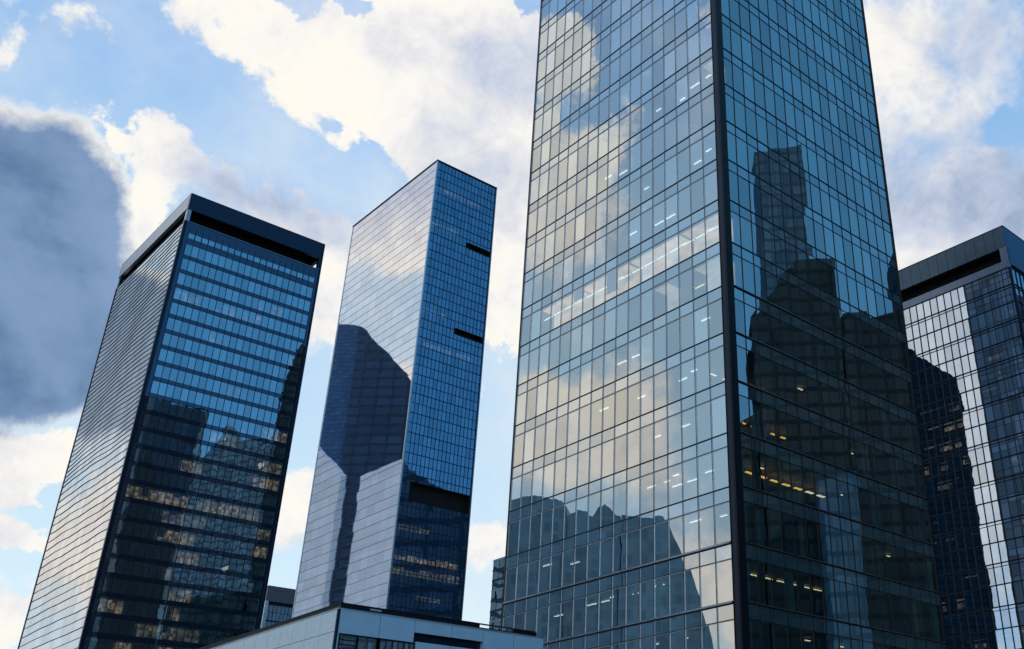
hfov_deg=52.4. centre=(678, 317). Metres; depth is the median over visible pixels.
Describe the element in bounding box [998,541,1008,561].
window
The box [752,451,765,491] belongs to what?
window
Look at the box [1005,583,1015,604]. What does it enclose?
window
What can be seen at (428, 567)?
window
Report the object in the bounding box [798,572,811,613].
window
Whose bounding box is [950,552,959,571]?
window
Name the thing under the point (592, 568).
window
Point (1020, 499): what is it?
window
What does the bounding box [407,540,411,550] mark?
window
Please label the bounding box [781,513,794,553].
window
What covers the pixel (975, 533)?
window
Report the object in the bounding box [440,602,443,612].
window
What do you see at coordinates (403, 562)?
window
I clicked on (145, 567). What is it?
window
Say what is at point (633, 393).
window
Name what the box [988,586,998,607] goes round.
window
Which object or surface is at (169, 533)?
window
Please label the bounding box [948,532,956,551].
window
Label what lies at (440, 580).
window
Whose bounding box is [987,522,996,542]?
window
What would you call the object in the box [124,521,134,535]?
window
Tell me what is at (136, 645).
window
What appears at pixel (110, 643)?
window
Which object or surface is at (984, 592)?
window
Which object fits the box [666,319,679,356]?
window
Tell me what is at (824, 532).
window
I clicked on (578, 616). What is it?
window
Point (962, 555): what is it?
window
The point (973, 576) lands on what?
window
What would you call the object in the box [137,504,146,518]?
window
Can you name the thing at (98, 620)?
window
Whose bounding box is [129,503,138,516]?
window
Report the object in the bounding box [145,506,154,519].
window
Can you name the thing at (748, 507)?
window
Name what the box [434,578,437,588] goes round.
window
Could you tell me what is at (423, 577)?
window
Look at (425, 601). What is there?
window
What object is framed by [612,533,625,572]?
window
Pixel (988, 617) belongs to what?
window
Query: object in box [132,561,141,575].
window
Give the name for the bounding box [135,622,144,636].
window
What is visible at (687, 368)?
window
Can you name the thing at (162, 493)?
window
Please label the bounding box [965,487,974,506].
window
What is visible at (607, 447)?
window
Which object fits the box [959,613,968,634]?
window
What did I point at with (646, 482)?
window
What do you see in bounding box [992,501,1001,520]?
window
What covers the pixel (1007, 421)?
window
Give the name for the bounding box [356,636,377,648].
window
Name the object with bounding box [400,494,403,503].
window
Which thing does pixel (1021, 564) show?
window
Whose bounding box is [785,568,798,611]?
window
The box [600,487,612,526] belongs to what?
window
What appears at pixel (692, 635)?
window
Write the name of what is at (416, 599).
window
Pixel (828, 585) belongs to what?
window
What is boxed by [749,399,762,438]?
window
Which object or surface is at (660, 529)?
window
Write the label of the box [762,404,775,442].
window
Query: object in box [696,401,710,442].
window
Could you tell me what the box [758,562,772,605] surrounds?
window
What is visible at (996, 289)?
window frame
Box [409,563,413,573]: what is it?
window
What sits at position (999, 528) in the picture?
window
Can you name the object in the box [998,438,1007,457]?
window
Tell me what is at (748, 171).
window frame
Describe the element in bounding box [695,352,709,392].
window
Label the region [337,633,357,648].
window
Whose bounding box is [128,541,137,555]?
window
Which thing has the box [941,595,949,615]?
window
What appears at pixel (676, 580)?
window
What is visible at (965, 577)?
window
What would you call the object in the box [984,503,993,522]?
window
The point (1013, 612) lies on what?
window
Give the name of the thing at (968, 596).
window
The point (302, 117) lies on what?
sky
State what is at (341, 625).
podium building
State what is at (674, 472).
window
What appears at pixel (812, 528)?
window
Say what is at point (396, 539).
window
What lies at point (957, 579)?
window
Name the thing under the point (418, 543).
window
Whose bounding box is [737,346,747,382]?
window
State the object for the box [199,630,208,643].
window
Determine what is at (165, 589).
window
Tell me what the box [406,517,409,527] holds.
window
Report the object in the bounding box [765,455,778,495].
window
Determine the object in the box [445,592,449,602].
window
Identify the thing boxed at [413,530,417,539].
window
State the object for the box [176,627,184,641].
window
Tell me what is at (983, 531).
window
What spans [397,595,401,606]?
window
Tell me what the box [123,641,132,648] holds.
window
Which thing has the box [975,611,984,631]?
window
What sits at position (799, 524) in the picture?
window
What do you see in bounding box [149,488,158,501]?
window
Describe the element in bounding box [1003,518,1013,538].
window
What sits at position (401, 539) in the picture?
window
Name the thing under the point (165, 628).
window
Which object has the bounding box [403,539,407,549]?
window
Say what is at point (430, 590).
window
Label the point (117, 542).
window
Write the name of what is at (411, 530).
window
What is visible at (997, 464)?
window
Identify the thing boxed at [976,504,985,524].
window
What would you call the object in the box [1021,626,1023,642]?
window
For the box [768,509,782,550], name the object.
window
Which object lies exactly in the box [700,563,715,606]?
window
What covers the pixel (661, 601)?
window
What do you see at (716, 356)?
window
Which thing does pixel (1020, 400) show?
window
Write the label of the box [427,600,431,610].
window
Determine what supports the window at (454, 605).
in the slim tower at (388, 519)
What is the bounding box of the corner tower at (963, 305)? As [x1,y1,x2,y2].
[898,225,1023,648]
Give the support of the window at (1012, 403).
in the corner tower at (963, 305)
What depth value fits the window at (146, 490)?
155.95 m
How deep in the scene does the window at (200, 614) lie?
155.42 m
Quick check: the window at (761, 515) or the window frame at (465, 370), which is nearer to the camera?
the window at (761, 515)
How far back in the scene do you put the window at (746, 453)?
79.38 m
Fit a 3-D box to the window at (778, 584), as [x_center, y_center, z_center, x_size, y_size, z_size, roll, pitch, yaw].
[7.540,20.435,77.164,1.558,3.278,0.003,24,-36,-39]
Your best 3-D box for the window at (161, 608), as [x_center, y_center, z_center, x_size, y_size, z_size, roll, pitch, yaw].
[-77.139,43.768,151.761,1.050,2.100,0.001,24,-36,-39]
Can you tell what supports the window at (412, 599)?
in the slim tower at (388, 519)
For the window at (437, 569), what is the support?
in the slim tower at (388, 519)
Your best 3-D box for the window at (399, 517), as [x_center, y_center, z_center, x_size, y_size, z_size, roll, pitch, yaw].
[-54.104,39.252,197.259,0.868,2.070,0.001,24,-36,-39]
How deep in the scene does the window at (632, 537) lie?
83.82 m
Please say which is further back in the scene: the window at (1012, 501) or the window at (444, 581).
the window at (444, 581)
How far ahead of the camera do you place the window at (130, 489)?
154.51 m
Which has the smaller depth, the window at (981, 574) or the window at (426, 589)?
the window at (981, 574)
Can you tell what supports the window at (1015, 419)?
in the corner tower at (963, 305)
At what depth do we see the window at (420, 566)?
196.85 m
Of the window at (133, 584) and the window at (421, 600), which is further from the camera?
the window at (421, 600)
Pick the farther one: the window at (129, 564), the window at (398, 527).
the window at (398, 527)
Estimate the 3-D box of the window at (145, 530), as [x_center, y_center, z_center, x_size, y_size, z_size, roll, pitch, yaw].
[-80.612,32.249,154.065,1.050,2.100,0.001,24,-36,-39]
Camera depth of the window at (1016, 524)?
127.56 m
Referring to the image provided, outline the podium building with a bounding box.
[199,602,544,648]
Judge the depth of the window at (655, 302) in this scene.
98.45 m
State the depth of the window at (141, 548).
152.74 m
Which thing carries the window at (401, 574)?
in the slim tower at (388, 519)
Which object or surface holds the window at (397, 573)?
in the slim tower at (388, 519)
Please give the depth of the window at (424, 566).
197.43 m
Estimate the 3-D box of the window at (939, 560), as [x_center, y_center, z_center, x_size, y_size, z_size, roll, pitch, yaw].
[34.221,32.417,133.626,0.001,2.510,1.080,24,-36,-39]
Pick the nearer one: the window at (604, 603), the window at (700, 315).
the window at (604, 603)
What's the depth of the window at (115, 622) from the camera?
146.82 m
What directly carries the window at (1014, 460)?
in the corner tower at (963, 305)
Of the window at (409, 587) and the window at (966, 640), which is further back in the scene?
the window at (409, 587)
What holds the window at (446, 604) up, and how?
in the slim tower at (388, 519)
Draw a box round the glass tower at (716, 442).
[500,0,947,648]
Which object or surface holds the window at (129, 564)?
in the office tower at (163, 529)
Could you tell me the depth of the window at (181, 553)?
156.41 m
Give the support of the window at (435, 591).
in the slim tower at (388, 519)
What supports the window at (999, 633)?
in the corner tower at (963, 305)
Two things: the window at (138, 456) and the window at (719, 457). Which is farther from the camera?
the window at (138, 456)
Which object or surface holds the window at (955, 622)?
in the corner tower at (963, 305)
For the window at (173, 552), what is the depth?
155.66 m
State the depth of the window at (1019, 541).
126.41 m
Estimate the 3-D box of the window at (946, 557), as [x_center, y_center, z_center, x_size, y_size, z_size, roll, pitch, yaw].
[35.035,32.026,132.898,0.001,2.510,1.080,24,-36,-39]
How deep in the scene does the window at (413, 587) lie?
194.29 m
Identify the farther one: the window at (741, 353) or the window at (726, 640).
the window at (741, 353)
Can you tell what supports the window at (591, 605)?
in the glass tower at (716, 442)
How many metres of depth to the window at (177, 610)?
153.23 m
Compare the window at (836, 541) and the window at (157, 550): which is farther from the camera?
the window at (157, 550)
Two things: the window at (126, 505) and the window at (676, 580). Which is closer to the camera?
the window at (676, 580)
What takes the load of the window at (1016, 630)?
in the corner tower at (963, 305)
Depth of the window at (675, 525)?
80.63 m
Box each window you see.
[58,233,314,648]
[88,637,97,648]
[92,617,102,631]
[97,597,107,611]
[97,638,106,648]
[101,618,111,632]
[102,577,112,591]
[106,598,116,612]
[106,639,115,648]
[107,557,116,572]
[109,619,119,633]
[111,578,120,592]
[112,538,121,552]
[114,599,124,613]
[115,559,125,573]
[115,640,123,648]
[116,520,125,533]
[118,620,128,634]
[119,579,129,593]
[120,540,129,554]
[121,501,130,515]
[123,560,133,574]
[123,600,132,614]
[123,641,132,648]
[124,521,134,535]
[125,483,134,496]
[127,580,137,595]
[127,621,136,635]
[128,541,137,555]
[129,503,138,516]
[130,465,138,479]
[131,601,141,615]
[132,522,142,536]
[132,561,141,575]
[132,642,140,648]
[133,485,142,498]
[134,448,143,461]
[135,582,145,596]
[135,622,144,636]
[136,542,145,556]
[137,467,146,480]
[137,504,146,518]
[139,602,149,616]
[140,563,149,576]
[141,486,150,500]
[141,524,150,538]
[141,643,148,648]
[143,623,153,637]
[144,544,153,557]
[144,583,153,597]
[145,469,154,482]
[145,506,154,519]
[148,525,157,539]
[148,564,157,578]
[148,603,157,617]
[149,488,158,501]
[149,644,157,648]
[152,545,161,559]
[152,584,161,598]
[152,624,161,638]
[153,507,162,521]
[156,565,165,579]
[156,604,165,618]
[157,489,165,503]
[157,527,165,540]
[160,546,169,560]
[160,585,169,599]
[160,625,169,639]
[161,509,169,522]
[164,528,173,542]
[164,566,173,580]
[164,605,173,619]
[168,548,177,561]
[168,586,177,600]
[168,626,177,640]
[172,530,181,543]
[172,568,181,581]
[172,606,181,620]
[176,549,185,563]
[176,587,185,601]
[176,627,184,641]
[180,569,188,582]
[180,607,188,621]
[184,550,192,564]
[184,589,192,602]
[184,628,192,642]
[188,570,196,583]
[188,608,196,622]
[191,590,200,603]
[191,629,200,642]
[195,571,204,585]
[195,610,204,623]
[199,591,207,604]
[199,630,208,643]
[203,611,211,624]
[207,592,215,605]
[207,631,215,644]
[211,612,219,625]
[215,631,223,642]
[223,632,230,640]
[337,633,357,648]
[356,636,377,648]
[377,638,392,648]
[388,594,392,604]
[389,582,393,593]
[391,571,395,581]
[392,559,396,570]
[392,595,396,605]
[392,640,404,648]
[393,548,397,558]
[394,537,398,547]
[394,583,398,593]
[395,571,399,582]
[396,526,400,536]
[396,560,400,570]
[397,515,401,525]
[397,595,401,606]
[398,504,402,514]
[398,549,401,559]
[398,584,402,594]
[399,538,403,548]
[399,572,403,582]
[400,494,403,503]
[400,527,404,537]
[401,162,494,615]
[401,516,405,526]
[401,561,405,571]
[401,596,405,606]
[402,550,406,560]
[403,505,406,515]
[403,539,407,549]
[403,585,406,595]
[404,528,408,538]
[404,573,408,583]
[404,642,414,648]
[405,562,409,572]
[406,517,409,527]
[406,551,410,561]
[406,597,410,607]
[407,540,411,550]
[407,585,411,596]
[408,574,412,584]
[409,529,412,538]
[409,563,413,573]
[410,518,414,528]
[410,597,414,608]
[411,552,414,561]
[411,586,415,596]
[412,541,415,550]
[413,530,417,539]
[413,575,416,585]
[414,564,417,573]
[414,598,418,608]
[415,552,419,562]
[416,541,420,551]
[416,587,419,597]
[417,530,421,540]
[417,575,420,585]
[418,564,422,574]
[419,553,423,563]
[419,599,422,609]
[420,542,424,552]
[420,587,424,598]
[421,576,425,586]
[422,565,426,575]
[423,554,427,564]
[423,599,427,610]
[424,588,428,598]
[425,577,429,587]
[426,566,430,576]
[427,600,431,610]
[428,555,431,565]
[428,589,432,599]
[430,578,433,588]
[431,567,434,576]
[432,601,435,611]
[433,590,436,600]
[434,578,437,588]
[435,567,438,577]
[436,601,439,611]
[437,590,440,600]
[438,579,441,589]
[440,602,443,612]
[441,591,444,601]
[442,580,445,590]
[444,603,448,613]
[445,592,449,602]
[448,603,452,613]
[452,604,456,614]
[502,0,944,648]
[536,606,547,641]
[547,603,559,640]
[559,600,571,638]
[561,549,573,586]
[572,597,584,635]
[574,545,586,582]
[575,496,587,534]
[585,593,597,632]
[586,541,598,579]
[587,492,599,530]
[598,590,610,629]
[599,537,611,575]
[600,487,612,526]
[601,439,613,477]
[611,586,624,626]
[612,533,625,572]
[613,482,625,522]
[614,434,626,472]
[625,583,638,623]
[626,478,638,518]
[626,529,638,568]
[627,382,639,420]
[627,429,639,467]
[640,376,652,414]
[640,424,652,462]
[640,473,652,513]
[640,525,652,564]
[640,579,653,620]
[653,325,665,362]
[653,371,666,408]
[654,418,666,457]
[654,468,667,509]
[654,520,667,560]
[654,575,668,617]
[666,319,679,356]
[667,365,680,403]
[667,413,680,452]
[668,463,681,504]
[668,516,682,556]
[669,571,683,613]
[679,268,692,304]
[680,312,693,350]
[681,358,694,397]
[681,407,695,447]
[682,458,696,499]
[683,511,698,552]
[684,567,699,610]
[685,627,700,648]
[692,261,706,298]
[694,305,707,344]
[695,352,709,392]
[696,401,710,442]
[697,452,712,495]
[698,506,713,548]
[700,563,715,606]
[701,623,717,648]
[705,211,718,247]
[706,253,720,291]
[708,299,722,337]
[709,346,724,386]
[711,395,726,436]
[712,447,728,490]
[714,502,730,544]
[716,559,732,603]
[718,620,734,648]
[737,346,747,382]
[739,395,749,433]
[741,447,752,487]
[744,502,755,543]
[746,559,758,602]
[747,350,759,387]
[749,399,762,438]
[749,620,760,648]
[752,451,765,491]
[755,505,768,546]
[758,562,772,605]
[761,622,774,648]
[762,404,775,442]
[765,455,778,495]
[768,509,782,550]
[771,565,785,608]
[775,409,787,447]
[775,625,788,648]
[778,460,791,499]
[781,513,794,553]
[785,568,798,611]
[788,627,801,648]
[790,464,803,503]
[794,517,807,557]
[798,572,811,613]
[802,468,815,506]
[802,630,814,648]
[806,520,819,560]
[810,575,824,616]
[818,524,831,563]
[823,578,836,619]
[830,527,843,566]
[835,581,848,621]
[846,583,860,624]
[858,586,871,626]
[904,268,1023,588]
[936,555,943,574]
[938,575,946,594]
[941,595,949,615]
[943,553,951,573]
[944,616,952,636]
[946,574,954,593]
[947,637,953,648]
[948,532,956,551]
[948,594,957,614]
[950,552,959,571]
[951,615,960,635]
[953,510,961,529]
[953,572,962,591]
[954,636,962,648]
[955,530,964,549]
[956,592,965,612]
[958,550,967,569]
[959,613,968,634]
[960,509,969,527]
[961,570,970,590]
[962,635,970,648]
[963,528,972,547]
[964,591,973,611]
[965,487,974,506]
[966,548,975,568]
[967,612,976,632]
[968,506,977,525]
[969,569,978,588]
[970,466,979,484]
[970,633,978,648]
[971,526,980,546]
[972,589,981,609]
[973,485,982,504]
[974,546,983,566]
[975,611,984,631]
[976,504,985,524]
[977,567,986,587]
[978,464,987,482]
[978,632,987,648]
[979,524,988,544]
[980,588,989,608]
[981,483,990,502]
[982,545,991,564]
[983,442,991,461]
[983,609,993,630]
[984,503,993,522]
[985,565,994,585]
[986,461,995,480]
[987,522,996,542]
[987,631,996,648]
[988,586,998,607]
[989,481,998,500]
[990,440,999,459]
[990,543,999,563]
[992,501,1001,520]
[992,608,1001,628]
[993,563,1003,584]
[994,459,1003,478]
[995,419,1004,438]
[995,521,1004,540]
[995,629,1004,648]
[997,479,1006,498]
[997,585,1006,605]
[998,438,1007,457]
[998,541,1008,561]
[1000,398,1009,416]
[1000,499,1009,518]
[1000,606,1010,627]
[1002,457,1011,476]
[1002,562,1011,582]
[1003,417,1012,435]
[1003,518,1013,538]
[1003,628,1013,648]
[1005,477,1014,496]
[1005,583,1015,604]
[1006,435,1016,454]
[1007,539,1016,559]
[1008,396,1017,414]
[1008,496,1018,516]
[1009,605,1018,625]
[1010,455,1019,474]
[1010,560,1020,580]
[1011,414,1020,433]
[1012,517,1021,536]
[1012,627,1022,648]
[1013,375,1022,393]
[1013,474,1023,494]
[1014,581,1023,602]
[1015,433,1023,452]
[1015,537,1023,557]
[1016,393,1023,411]
[1017,494,1023,514]
[1017,603,1023,624]
[1018,453,1023,472]
[1019,412,1023,431]
[1019,559,1023,579]
[1020,515,1023,535]
[1021,373,1023,389]
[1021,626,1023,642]
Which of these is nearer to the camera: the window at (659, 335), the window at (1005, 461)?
the window at (659, 335)
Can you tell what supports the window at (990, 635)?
in the corner tower at (963, 305)
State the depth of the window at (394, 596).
190.93 m
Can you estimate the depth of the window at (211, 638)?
155.57 m
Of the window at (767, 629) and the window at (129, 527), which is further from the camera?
the window at (129, 527)
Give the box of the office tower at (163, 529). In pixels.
[17,193,325,648]
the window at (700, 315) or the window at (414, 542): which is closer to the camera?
the window at (700, 315)
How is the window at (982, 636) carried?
in the corner tower at (963, 305)
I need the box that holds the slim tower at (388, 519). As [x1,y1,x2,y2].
[291,159,496,619]
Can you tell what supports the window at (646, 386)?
in the glass tower at (716, 442)
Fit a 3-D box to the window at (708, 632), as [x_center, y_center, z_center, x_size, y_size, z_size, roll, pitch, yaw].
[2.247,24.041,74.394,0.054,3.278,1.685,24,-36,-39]
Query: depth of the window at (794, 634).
76.52 m
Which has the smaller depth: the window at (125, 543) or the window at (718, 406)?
the window at (718, 406)
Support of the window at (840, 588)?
in the glass tower at (716, 442)
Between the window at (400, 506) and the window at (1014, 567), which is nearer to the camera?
the window at (1014, 567)
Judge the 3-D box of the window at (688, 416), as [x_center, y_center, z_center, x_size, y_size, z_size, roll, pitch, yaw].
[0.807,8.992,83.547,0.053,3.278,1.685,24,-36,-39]
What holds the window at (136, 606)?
in the office tower at (163, 529)
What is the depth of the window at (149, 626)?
149.72 m
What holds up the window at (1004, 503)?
in the corner tower at (963, 305)
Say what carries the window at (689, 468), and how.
in the glass tower at (716, 442)
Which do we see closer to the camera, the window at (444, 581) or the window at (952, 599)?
the window at (952, 599)
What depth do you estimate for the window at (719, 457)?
79.44 m
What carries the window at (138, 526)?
in the office tower at (163, 529)
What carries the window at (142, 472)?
in the office tower at (163, 529)
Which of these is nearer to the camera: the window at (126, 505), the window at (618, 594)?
the window at (618, 594)
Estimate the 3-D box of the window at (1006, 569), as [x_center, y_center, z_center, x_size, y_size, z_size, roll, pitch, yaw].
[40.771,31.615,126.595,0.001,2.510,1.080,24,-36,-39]
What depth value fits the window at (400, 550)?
194.89 m
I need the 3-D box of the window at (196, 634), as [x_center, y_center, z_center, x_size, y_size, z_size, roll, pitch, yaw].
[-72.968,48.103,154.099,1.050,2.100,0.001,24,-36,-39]
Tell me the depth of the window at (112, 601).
147.36 m
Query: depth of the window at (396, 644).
57.81 m
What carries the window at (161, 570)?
in the office tower at (163, 529)
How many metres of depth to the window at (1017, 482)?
129.24 m
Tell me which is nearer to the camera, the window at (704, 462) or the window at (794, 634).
the window at (794, 634)
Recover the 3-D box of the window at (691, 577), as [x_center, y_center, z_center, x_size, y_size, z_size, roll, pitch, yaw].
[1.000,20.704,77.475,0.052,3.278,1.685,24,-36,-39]
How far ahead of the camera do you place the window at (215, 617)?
156.86 m
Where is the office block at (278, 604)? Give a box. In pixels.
[260,585,295,627]
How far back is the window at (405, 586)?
193.09 m
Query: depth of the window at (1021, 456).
129.92 m
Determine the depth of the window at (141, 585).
150.89 m
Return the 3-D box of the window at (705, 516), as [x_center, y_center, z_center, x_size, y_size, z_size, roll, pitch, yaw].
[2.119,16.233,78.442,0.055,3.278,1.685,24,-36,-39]
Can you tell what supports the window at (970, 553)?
in the corner tower at (963, 305)
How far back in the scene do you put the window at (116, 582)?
148.70 m
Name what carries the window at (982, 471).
in the corner tower at (963, 305)
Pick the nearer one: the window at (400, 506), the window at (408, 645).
the window at (408, 645)
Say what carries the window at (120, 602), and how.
in the office tower at (163, 529)
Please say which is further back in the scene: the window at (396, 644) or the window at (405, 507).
the window at (405, 507)
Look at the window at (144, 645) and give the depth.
148.73 m
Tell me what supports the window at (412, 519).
in the slim tower at (388, 519)
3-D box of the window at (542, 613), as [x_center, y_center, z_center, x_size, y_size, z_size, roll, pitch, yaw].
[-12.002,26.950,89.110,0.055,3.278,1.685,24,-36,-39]
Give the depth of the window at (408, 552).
196.13 m
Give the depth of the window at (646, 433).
86.77 m
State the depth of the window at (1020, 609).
123.61 m
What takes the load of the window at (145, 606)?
in the office tower at (163, 529)
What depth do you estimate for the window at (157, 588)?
152.34 m
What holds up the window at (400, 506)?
in the slim tower at (388, 519)
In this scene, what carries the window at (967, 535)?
in the corner tower at (963, 305)
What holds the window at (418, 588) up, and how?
in the slim tower at (388, 519)
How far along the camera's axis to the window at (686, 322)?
87.63 m
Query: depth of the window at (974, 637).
126.78 m
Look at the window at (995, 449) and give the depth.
133.11 m
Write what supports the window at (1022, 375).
in the corner tower at (963, 305)
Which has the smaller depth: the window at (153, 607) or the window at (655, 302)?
the window at (655, 302)
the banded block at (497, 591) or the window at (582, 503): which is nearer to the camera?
the window at (582, 503)
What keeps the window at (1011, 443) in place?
in the corner tower at (963, 305)
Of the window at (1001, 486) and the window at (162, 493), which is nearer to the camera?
the window at (1001, 486)
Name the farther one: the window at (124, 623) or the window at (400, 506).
the window at (400, 506)
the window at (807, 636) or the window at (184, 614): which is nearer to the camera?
the window at (807, 636)
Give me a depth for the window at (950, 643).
129.06 m
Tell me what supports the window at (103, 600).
in the office tower at (163, 529)
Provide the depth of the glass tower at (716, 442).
93.46 m
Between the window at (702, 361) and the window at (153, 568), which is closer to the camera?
the window at (702, 361)
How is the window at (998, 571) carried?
in the corner tower at (963, 305)
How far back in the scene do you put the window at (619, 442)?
88.90 m
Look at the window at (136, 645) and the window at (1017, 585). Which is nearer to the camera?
the window at (1017, 585)
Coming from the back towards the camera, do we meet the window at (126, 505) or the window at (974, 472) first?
the window at (126, 505)
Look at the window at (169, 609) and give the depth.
152.48 m
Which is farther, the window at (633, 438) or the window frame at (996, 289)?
the window frame at (996, 289)
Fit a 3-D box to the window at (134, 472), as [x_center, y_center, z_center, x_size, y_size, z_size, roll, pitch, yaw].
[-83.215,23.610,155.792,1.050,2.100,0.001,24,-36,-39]
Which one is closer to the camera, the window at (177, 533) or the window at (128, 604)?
the window at (128, 604)
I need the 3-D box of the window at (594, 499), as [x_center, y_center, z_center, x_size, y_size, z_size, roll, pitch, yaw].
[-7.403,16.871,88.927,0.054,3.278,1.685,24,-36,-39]
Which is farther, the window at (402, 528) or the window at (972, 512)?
the window at (402, 528)
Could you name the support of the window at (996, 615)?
in the corner tower at (963, 305)
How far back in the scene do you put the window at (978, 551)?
129.98 m
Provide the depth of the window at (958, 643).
128.31 m
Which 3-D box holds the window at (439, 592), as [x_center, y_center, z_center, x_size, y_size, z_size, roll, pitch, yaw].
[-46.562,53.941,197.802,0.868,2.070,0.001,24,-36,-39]
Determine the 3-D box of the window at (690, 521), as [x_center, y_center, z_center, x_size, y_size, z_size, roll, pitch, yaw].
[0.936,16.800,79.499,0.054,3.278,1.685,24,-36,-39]
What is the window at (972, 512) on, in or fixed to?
in the corner tower at (963, 305)
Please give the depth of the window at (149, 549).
153.49 m
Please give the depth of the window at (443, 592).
198.39 m
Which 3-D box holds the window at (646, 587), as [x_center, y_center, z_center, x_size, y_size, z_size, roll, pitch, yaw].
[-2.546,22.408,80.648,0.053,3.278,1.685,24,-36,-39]
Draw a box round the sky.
[0,0,1023,648]
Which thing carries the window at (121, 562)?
in the office tower at (163, 529)
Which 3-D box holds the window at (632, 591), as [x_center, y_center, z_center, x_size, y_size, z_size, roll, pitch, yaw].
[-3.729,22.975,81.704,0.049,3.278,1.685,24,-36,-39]
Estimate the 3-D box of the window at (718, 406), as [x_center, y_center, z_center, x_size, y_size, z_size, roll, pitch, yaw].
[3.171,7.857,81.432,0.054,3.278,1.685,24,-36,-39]
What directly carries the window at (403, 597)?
in the slim tower at (388, 519)
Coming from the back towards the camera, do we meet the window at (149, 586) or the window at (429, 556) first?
the window at (429, 556)
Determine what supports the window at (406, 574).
in the slim tower at (388, 519)
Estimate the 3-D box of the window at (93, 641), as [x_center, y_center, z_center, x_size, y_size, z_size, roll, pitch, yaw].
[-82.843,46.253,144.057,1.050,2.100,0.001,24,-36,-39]
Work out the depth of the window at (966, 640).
127.56 m
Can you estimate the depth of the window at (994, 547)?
128.56 m
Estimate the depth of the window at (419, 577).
195.84 m
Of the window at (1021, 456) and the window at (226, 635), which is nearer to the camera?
the window at (1021, 456)
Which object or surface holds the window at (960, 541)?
in the corner tower at (963, 305)
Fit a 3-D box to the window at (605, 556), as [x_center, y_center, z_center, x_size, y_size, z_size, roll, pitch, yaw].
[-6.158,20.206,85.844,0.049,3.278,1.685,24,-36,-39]
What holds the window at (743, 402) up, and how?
in the glass tower at (716, 442)
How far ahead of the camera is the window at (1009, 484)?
129.95 m
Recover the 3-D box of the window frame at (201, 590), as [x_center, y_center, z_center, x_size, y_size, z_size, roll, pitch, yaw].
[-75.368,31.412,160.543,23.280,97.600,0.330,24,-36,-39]
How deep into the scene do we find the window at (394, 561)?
193.32 m
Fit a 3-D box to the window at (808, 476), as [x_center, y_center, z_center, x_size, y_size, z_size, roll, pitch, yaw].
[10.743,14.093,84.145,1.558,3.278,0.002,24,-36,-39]
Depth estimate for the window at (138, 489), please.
155.23 m
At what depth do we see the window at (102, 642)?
144.93 m
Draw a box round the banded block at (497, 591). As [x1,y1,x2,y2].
[489,557,504,629]
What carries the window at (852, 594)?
in the glass tower at (716, 442)
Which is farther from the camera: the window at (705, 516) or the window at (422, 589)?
the window at (422, 589)
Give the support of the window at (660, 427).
in the glass tower at (716, 442)
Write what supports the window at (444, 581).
in the slim tower at (388, 519)
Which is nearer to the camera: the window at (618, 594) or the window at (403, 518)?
the window at (618, 594)
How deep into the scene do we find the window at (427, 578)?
197.06 m
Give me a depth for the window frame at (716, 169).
94.17 m
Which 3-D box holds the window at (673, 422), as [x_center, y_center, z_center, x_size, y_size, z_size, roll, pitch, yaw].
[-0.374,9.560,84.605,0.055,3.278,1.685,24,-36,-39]
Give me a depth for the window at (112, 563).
149.28 m
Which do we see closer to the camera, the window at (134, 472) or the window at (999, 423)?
the window at (999, 423)
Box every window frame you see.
[87,228,315,648]
[387,162,495,618]
[504,0,735,648]
[722,0,944,648]
[903,267,1023,648]
[1011,267,1023,330]
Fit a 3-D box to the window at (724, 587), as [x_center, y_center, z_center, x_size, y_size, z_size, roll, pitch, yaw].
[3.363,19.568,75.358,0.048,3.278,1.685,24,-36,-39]
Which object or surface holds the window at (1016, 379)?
in the corner tower at (963, 305)
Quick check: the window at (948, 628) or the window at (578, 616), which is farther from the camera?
the window at (948, 628)
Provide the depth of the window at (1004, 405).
134.04 m
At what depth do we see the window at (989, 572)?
128.08 m
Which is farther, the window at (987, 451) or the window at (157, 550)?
the window at (157, 550)
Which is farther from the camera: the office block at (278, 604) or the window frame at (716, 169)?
the office block at (278, 604)
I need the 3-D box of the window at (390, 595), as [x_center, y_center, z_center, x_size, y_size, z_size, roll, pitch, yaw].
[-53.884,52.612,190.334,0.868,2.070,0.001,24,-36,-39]
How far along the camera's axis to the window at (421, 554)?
197.86 m
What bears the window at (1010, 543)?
in the corner tower at (963, 305)
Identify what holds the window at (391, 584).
in the slim tower at (388, 519)
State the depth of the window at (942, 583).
132.40 m
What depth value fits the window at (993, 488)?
131.39 m
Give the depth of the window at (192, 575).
156.56 m
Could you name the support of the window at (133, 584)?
in the office tower at (163, 529)
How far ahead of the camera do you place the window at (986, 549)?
129.29 m
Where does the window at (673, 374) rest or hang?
in the glass tower at (716, 442)
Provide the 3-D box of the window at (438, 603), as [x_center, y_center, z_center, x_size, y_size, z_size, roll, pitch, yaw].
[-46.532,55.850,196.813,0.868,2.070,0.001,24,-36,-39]
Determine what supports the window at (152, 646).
in the office tower at (163, 529)
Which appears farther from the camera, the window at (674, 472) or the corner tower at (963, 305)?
the corner tower at (963, 305)
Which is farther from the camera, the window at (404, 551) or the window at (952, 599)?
the window at (404, 551)
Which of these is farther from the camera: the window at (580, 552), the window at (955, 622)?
the window at (955, 622)
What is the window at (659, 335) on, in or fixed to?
in the glass tower at (716, 442)
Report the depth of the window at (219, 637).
156.41 m
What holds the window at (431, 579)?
in the slim tower at (388, 519)
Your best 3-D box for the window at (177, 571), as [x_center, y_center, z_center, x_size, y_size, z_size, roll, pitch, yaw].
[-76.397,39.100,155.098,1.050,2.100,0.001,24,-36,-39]
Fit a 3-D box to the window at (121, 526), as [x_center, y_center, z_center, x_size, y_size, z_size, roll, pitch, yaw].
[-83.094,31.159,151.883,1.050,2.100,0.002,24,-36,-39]

